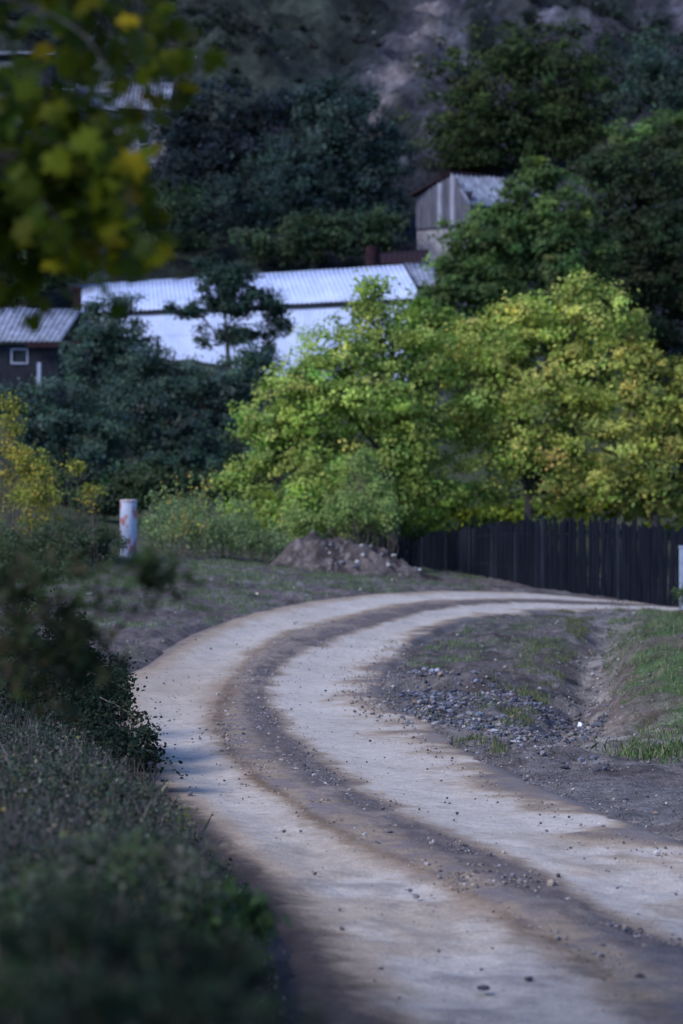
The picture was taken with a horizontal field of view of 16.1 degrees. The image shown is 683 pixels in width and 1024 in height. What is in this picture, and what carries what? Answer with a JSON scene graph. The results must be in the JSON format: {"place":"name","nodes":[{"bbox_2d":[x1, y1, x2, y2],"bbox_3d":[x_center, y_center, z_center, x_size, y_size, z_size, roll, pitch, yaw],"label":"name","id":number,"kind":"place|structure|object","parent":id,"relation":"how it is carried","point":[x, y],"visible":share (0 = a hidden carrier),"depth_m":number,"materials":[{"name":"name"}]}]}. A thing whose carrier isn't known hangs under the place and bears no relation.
{"place":"outdoors","nodes":[
{"label":"outdoors","id":0,"kind":"place"},
{"bbox_2d":[0,404,682,1023],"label":"ground","id":1,"kind":"structure","parent":0,"point":[666,778],"depth_m":40.31,"materials":[{"name":"soil"}]},
{"bbox_2d":[0,390,112,564],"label":"yellow bush","id":2,"kind":"object","parent":1,"relation":"on","point":[41,497],"visible":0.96,"depth_m":59.66,"materials":[{"name":"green plant"}]},
{"bbox_2d":[0,513,129,583],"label":"weed bush","id":3,"kind":"object","parent":1,"relation":"on","point":[12,542],"visible":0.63,"depth_m":57.45,"materials":[{"name":"green plant"}]},
{"bbox_2d":[0,372,137,504],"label":"broadleaf tree","id":4,"kind":"object","parent":1,"relation":"on","point":[50,419],"visible":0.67,"depth_m":89.54,"materials":[{"name":"green plant"}]},
{"bbox_2d":[0,529,140,722],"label":"blurred twig","id":5,"kind":"object","parent":1,"relation":"on","point":[53,656],"visible":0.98,"depth_m":8.46,"materials":[{"name":"green plant"}]},
{"bbox_2d":[22,534,207,634],"bbox_3d":[-0.780,0.249,8.322,0.636,0.343,0.239,0,1,-28],"label":"blurred twig","id":6,"kind":"object","parent":5,"relation":"attached to","point":[146,581],"visible":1,"depth_m":8.36,"materials":[{"name":"green plant"}]},
{"bbox_2d":[180,593,241,635],"bbox_3d":[-0.480,0.355,8.437,0.243,0.182,0.125,-1,1,-35],"label":"blurred twig","id":7,"kind":"object","parent":6,"relation":"attached to","point":[201,608],"visible":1,"depth_m":8.45,"materials":[{"name":"brown plant"}]},
{"bbox_2d":[0,577,182,783],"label":"bramble bush","id":8,"kind":"object","parent":1,"relation":"on","point":[101,718],"visible":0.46,"depth_m":24.79,"materials":[{"name":"green plant"}]},
{"bbox_2d":[88,672,187,779],"bbox_3d":[-2.091,2.111,24.209,0.449,0.953,1.961,0,1,-24],"label":"bramble shoot","id":9,"kind":"object","parent":8,"relation":"attached to","point":[137,716],"visible":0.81,"depth_m":24.03,"materials":[{"name":"green plant"}]},
{"bbox_2d":[0,745,204,844],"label":"dry weeds","id":10,"kind":"object","parent":1,"relation":"on","point":[172,818],"visible":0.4,"depth_m":16.86,"materials":[{"name":"green plant"}]},
{"bbox_2d":[48,291,164,418],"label":"broadleaf tree","id":11,"kind":"object","parent":1,"relation":"on","point":[91,353],"visible":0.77,"depth_m":105.35,"materials":[{"name":"green plant"}]},
{"bbox_2d":[0,0,228,334],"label":"maple tree","id":12,"kind":"object","parent":1,"relation":"on","point":[94,157],"visible":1,"depth_m":8.94,"materials":[{"name":"green plant"}]},
{"bbox_2d":[0,802,239,1023],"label":"bank weeds","id":13,"kind":"object","parent":1,"relation":"on","point":[89,864],"visible":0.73,"depth_m":9.56,"materials":[{"name":"green plant"}]},
{"bbox_2d":[120,499,136,557],"bbox_3d":[-5.462,0.560,62.016,0.453,1.764,0.453,0,1,0],"label":"marker post","id":14,"kind":"object","parent":1,"relation":"on","point":[128,518],"visible":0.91,"depth_m":61.83,"materials":[{"name":"metal"}]},
{"bbox_2d":[0,698,289,1022],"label":"dry stalks","id":15,"kind":"object","parent":1,"relation":"on","point":[146,814],"visible":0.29,"depth_m":16.89,"materials":[{"name":"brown plant"}]},
{"bbox_2d":[0,663,299,1023],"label":"undergrowth","id":16,"kind":"object","parent":1,"relation":"on","point":[91,794],"visible":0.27,"depth_m":15.91,"materials":[{"name":"green plant"}]},
{"bbox_2d":[57,430,251,524],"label":"broadleaf tree","id":17,"kind":"object","parent":1,"relation":"on","point":[141,483],"visible":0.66,"depth_m":83.67,"materials":[{"name":"green plant"}]},
{"bbox_2d":[155,337,160,440],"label":"wooden pole","id":18,"kind":"object","parent":1,"relation":"on","point":[157,435],"visible":0.07,"depth_m":109.83,"materials":[{"name":"brown wood"}]},
{"bbox_2d":[0,855,330,1023],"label":"bush","id":19,"kind":"object","parent":1,"relation":"on","point":[143,949],"visible":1,"depth_m":5.50,"materials":[{"name":"green plant"}]},
{"bbox_2d":[75,339,289,489],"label":"broadleaf tree","id":20,"kind":"object","parent":1,"relation":"on","point":[152,403],"visible":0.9,"depth_m":95.28,"materials":[{"name":"green plant"}]},
{"bbox_2d":[160,468,216,539],"bbox_3d":[-3.979,-0.205,63.209,1.521,1.907,0.722,0,1,0],"label":"tall weed","id":21,"kind":"object","parent":1,"relation":"on","point":[184,508],"visible":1,"depth_m":63.21,"materials":[{"name":"green plant"}]},
{"bbox_2d":[137,488,290,564],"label":"weed bush","id":22,"kind":"object","parent":1,"relation":"on","point":[228,526],"visible":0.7,"depth_m":66.10,"materials":[{"name":"green plant"}]},
{"bbox_2d":[139,500,288,551],"bbox_3d":[-3.384,0.356,64.079,4.010,1.490,0.624,0,1,0],"label":"tall weed","id":23,"kind":"object","parent":1,"relation":"on","point":[210,534],"visible":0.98,"depth_m":64.09,"materials":[{"name":"green plant"}]},
{"bbox_2d":[157,875,291,1023],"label":"leafy weed","id":24,"kind":"object","parent":1,"relation":"on","point":[253,912],"visible":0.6,"depth_m":10.00,"materials":[{"name":"green plant"}]},
{"bbox_2d":[158,250,303,462],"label":"slim tree","id":25,"kind":"object","parent":1,"relation":"on","point":[226,284],"visible":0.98,"depth_m":103.62,"materials":[{"name":"green plant"}]},
{"bbox_2d":[10,540,483,668],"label":"verge grass","id":26,"kind":"structure","parent":1,"relation":"on","point":[289,589],"depth_m":54.75,"materials":[{"name":"green plant"}]},
{"bbox_2d":[201,268,490,555],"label":"walnut tree","id":27,"kind":"object","parent":1,"relation":"on","point":[362,400],"visible":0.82,"depth_m":76.36,"materials":[{"name":"green plant"}]},
{"bbox_2d":[279,443,415,556],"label":"elder bush","id":28,"kind":"object","parent":1,"relation":"on","point":[363,511],"visible":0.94,"depth_m":69.03,"materials":[{"name":"green plant"}]},
{"bbox_2d":[270,531,443,580],"bbox_3d":[0.270,1.274,64.627,6.400,1.572,4.600,0,1,0],"label":"dirt mound","id":29,"kind":"object","parent":1,"relation":"on","point":[311,550],"visible":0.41,"depth_m":63.78,"materials":[{"name":"soil"}]},
{"bbox_2d":[93,563,682,833],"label":"pebbles","id":30,"kind":"object","parent":1,"relation":"on","point":[556,686],"visible":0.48,"depth_m":38.39,"materials":[{"name":"stone"}]},
{"bbox_2d":[392,296,470,515],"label":"fruit tree","id":31,"kind":"object","parent":1,"relation":"on","point":[443,318],"visible":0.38,"depth_m":91.58,"materials":[{"name":"green plant"}]},
{"bbox_2d":[352,510,588,554],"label":"hedge shrub","id":32,"kind":"object","parent":1,"relation":"on","point":[415,533],"visible":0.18,"depth_m":79.53,"materials":[{"name":"green plant"}]},
{"bbox_2d":[367,667,636,800],"bbox_3d":[2.078,2.727,30.796,3.459,0.696,15.003,0,1,0],"label":"rubble","id":33,"kind":"object","parent":1,"relation":"on","point":[424,698],"visible":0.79,"depth_m":31.64,"materials":[{"name":"stone"}]},
{"bbox_2d":[417,593,596,754],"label":"ditch weeds","id":34,"kind":"object","parent":1,"relation":"on","point":[536,697],"visible":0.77,"depth_m":35.13,"materials":[{"name":"green plant"}]},
{"bbox_2d":[488,636,555,680],"bbox_3d":[2.879,2.458,38.717,1.174,0.798,3.664,0,1,0],"label":"ditch weed","id":35,"kind":"object","parent":1,"relation":"on","point":[525,657],"visible":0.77,"depth_m":39.92,"materials":[{"name":"green plant"}]},
{"bbox_2d":[384,513,682,605],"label":"plank fence","id":36,"kind":"object","parent":1,"relation":"on","point":[509,551],"visible":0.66,"depth_m":64.26,"materials":[{"name":"black wood"}]},
{"bbox_2d":[401,475,682,531],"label":"hedge","id":37,"kind":"object","parent":1,"relation":"on","point":[509,514],"visible":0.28,"depth_m":87.76,"materials":[{"name":"green plant"}]},
{"bbox_2d":[426,269,662,518],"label":"walnut tree","id":38,"kind":"object","parent":1,"relation":"on","point":[512,408],"visible":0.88,"depth_m":77.39,"materials":[{"name":"green plant"}]},
{"bbox_2d":[563,337,682,528],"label":"walnut tree","id":39,"kind":"object","parent":1,"relation":"on","point":[651,448],"visible":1,"depth_m":74.52,"materials":[{"name":"green plant"}]},
{"bbox_2d":[577,728,682,764],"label":"grass tuft","id":40,"kind":"object","parent":1,"relation":"on","point":[646,751],"visible":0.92,"depth_m":27.02,"materials":[{"name":"green plant"}]},
{"bbox_2d":[602,605,682,741],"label":"grass","id":41,"kind":"structure","parent":1,"relation":"on","point":[659,622],"depth_m":39.99,"materials":[{"name":"green plant"}]},
{"bbox_2d":[669,575,682,610],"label":"edge shrub","id":42,"kind":"object","parent":1,"relation":"on","point":[679,595],"visible":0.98,"depth_m":57.06,"materials":[{"name":"green plant"}]},
{"bbox_2d":[678,546,682,608],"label":"boundary stake","id":43,"kind":"object","parent":1,"relation":"on","point":[680,564],"visible":0.61,"depth_m":58.98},
{"bbox_2d":[0,0,682,418],"bbox_3d":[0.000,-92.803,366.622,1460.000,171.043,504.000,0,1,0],"label":"hillside","id":44,"kind":"structure","parent":0,"point":[404,28],"depth_m":223.79,"materials":[{"name":"green plant"}]},
{"bbox_2d":[0,51,56,134],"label":"hillside house","id":45,"kind":"structure","parent":44,"relation":"on","point":[5,57],"depth_m":173.23,"materials":[{"name":"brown wood"}]},
{"bbox_2d":[0,306,85,424],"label":"farm shed","id":46,"kind":"structure","parent":44,"relation":"on","point":[23,363],"depth_m":115.92,"materials":[{"name":"metal"}]},
{"bbox_2d":[11,348,27,363],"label":"window","id":47,"kind":"structure","parent":46,"relation":"in","point":[20,355],"depth_m":115.98,"materials":[{"name":"white glass"}]},
{"bbox_2d":[0,227,103,307],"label":"hill tree","id":48,"kind":"object","parent":44,"relation":"on","point":[48,283],"visible":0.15,"depth_m":139.68,"materials":[{"name":"green plant"}]},
{"bbox_2d":[2,177,227,259],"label":"hill tree","id":49,"kind":"object","parent":44,"relation":"on","point":[177,206],"visible":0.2,"depth_m":151.07,"materials":[{"name":"green plant"}]},
{"bbox_2d":[76,82,174,167],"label":"hillside house","id":50,"kind":"structure","parent":44,"relation":"on","point":[166,88],"depth_m":176.17,"materials":[{"name":"paint"}]},
{"bbox_2d":[131,68,310,228],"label":"hill tree","id":51,"kind":"object","parent":44,"relation":"on","point":[243,140],"visible":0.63,"depth_m":163.38,"materials":[{"name":"green plant"}]},
{"bbox_2d":[71,265,420,383],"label":"long barn","id":52,"kind":"structure","parent":44,"relation":"on","point":[315,296],"depth_m":130.68,"materials":[{"name":"zinc"},{"name":"white plaster"},{"name":"dark plank"}]},
{"bbox_2d":[160,147,416,243],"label":"hill tree","id":53,"kind":"object","parent":44,"relation":"on","point":[277,206],"visible":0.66,"depth_m":156.58,"materials":[{"name":"green plant"}]},
{"bbox_2d":[227,202,417,270],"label":"hill tree","id":54,"kind":"object","parent":44,"relation":"on","point":[296,244],"visible":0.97,"depth_m":148.96,"materials":[{"name":"green plant"}]},
{"bbox_2d":[230,66,421,237],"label":"hill tree","id":55,"kind":"object","parent":44,"relation":"on","point":[352,149],"visible":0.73,"depth_m":158.40,"materials":[{"name":"green plant"}]},
{"bbox_2d":[4,0,682,158],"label":"hill scrub","id":56,"kind":"object","parent":44,"relation":"on","point":[251,28],"visible":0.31,"depth_m":227.89,"materials":[{"name":"green plant"}]},
{"bbox_2d":[96,0,634,129],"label":"hill rocks","id":57,"kind":"object","parent":44,"relation":"on","point":[370,72],"visible":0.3,"depth_m":223.64,"materials":[{"name":"stone"}]},
{"bbox_2d":[366,246,428,289],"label":"shed","id":58,"kind":"structure","parent":44,"relation":"on","point":[375,256],"depth_m":140.65,"materials":[{"name":"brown wood"}]},
{"bbox_2d":[405,263,451,378],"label":"lean to","id":59,"kind":"object","parent":44,"relation":"on","point":[419,275],"visible":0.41,"depth_m":128.46,"materials":[{"name":"metal"}]},
{"bbox_2d":[409,171,547,276],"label":"timber barn","id":60,"kind":"structure","parent":44,"relation":"on","point":[449,194],"depth_m":149.78,"materials":[{"name":"wood"}]},
{"bbox_2d":[388,16,641,178],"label":"hill tree","id":61,"kind":"object","parent":44,"relation":"on","point":[520,129],"visible":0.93,"depth_m":174.30,"materials":[{"name":"green plant"}]},
{"bbox_2d":[404,155,628,379],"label":"broadleaf tree","id":62,"kind":"object","parent":44,"relation":"on","point":[500,262],"visible":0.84,"depth_m":122.92,"materials":[{"name":"green plant"}]},
{"bbox_2d":[553,120,682,382],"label":"broadleaf tree","id":63,"kind":"object","parent":44,"relation":"on","point":[640,230],"visible":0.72,"depth_m":130.57,"materials":[{"name":"green plant"}]},
{"bbox_2d":[597,21,682,126],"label":"hill tree","id":64,"kind":"object","parent":44,"relation":"on","point":[656,76],"visible":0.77,"depth_m":182.83,"materials":[{"name":"green plant"}]},
{"bbox_2d":[601,102,682,291],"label":"broadleaf tree","id":65,"kind":"object","parent":44,"relation":"on","point":[677,120],"visible":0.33,"depth_m":143.92,"materials":[{"name":"green plant"}]},
{"bbox_2d":[115,591,682,1023],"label":"dirt road","id":66,"kind":"structure","parent":0,"point":[400,947],"depth_m":20.54,"materials":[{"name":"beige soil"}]},
{"bbox_2d":[476,985,489,990],"bbox_3d":[0.853,2.869,14.567,0.070,0.029,0.072,1,1,40],"label":"stone","id":67,"kind":"object","parent":66,"relation":"on","point":[483,987],"visible":1,"depth_m":14.55,"materials":[{"name":"grey stone"}]},
{"bbox_2d":[524,976,532,980],"bbox_3d":[1.150,2.866,14.849,0.056,0.030,0.043,0,1,0],"label":"stone","id":68,"kind":"object","parent":66,"relation":"on","point":[529,978],"visible":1,"depth_m":14.84,"materials":[{"name":"grey stone"}]}
]}

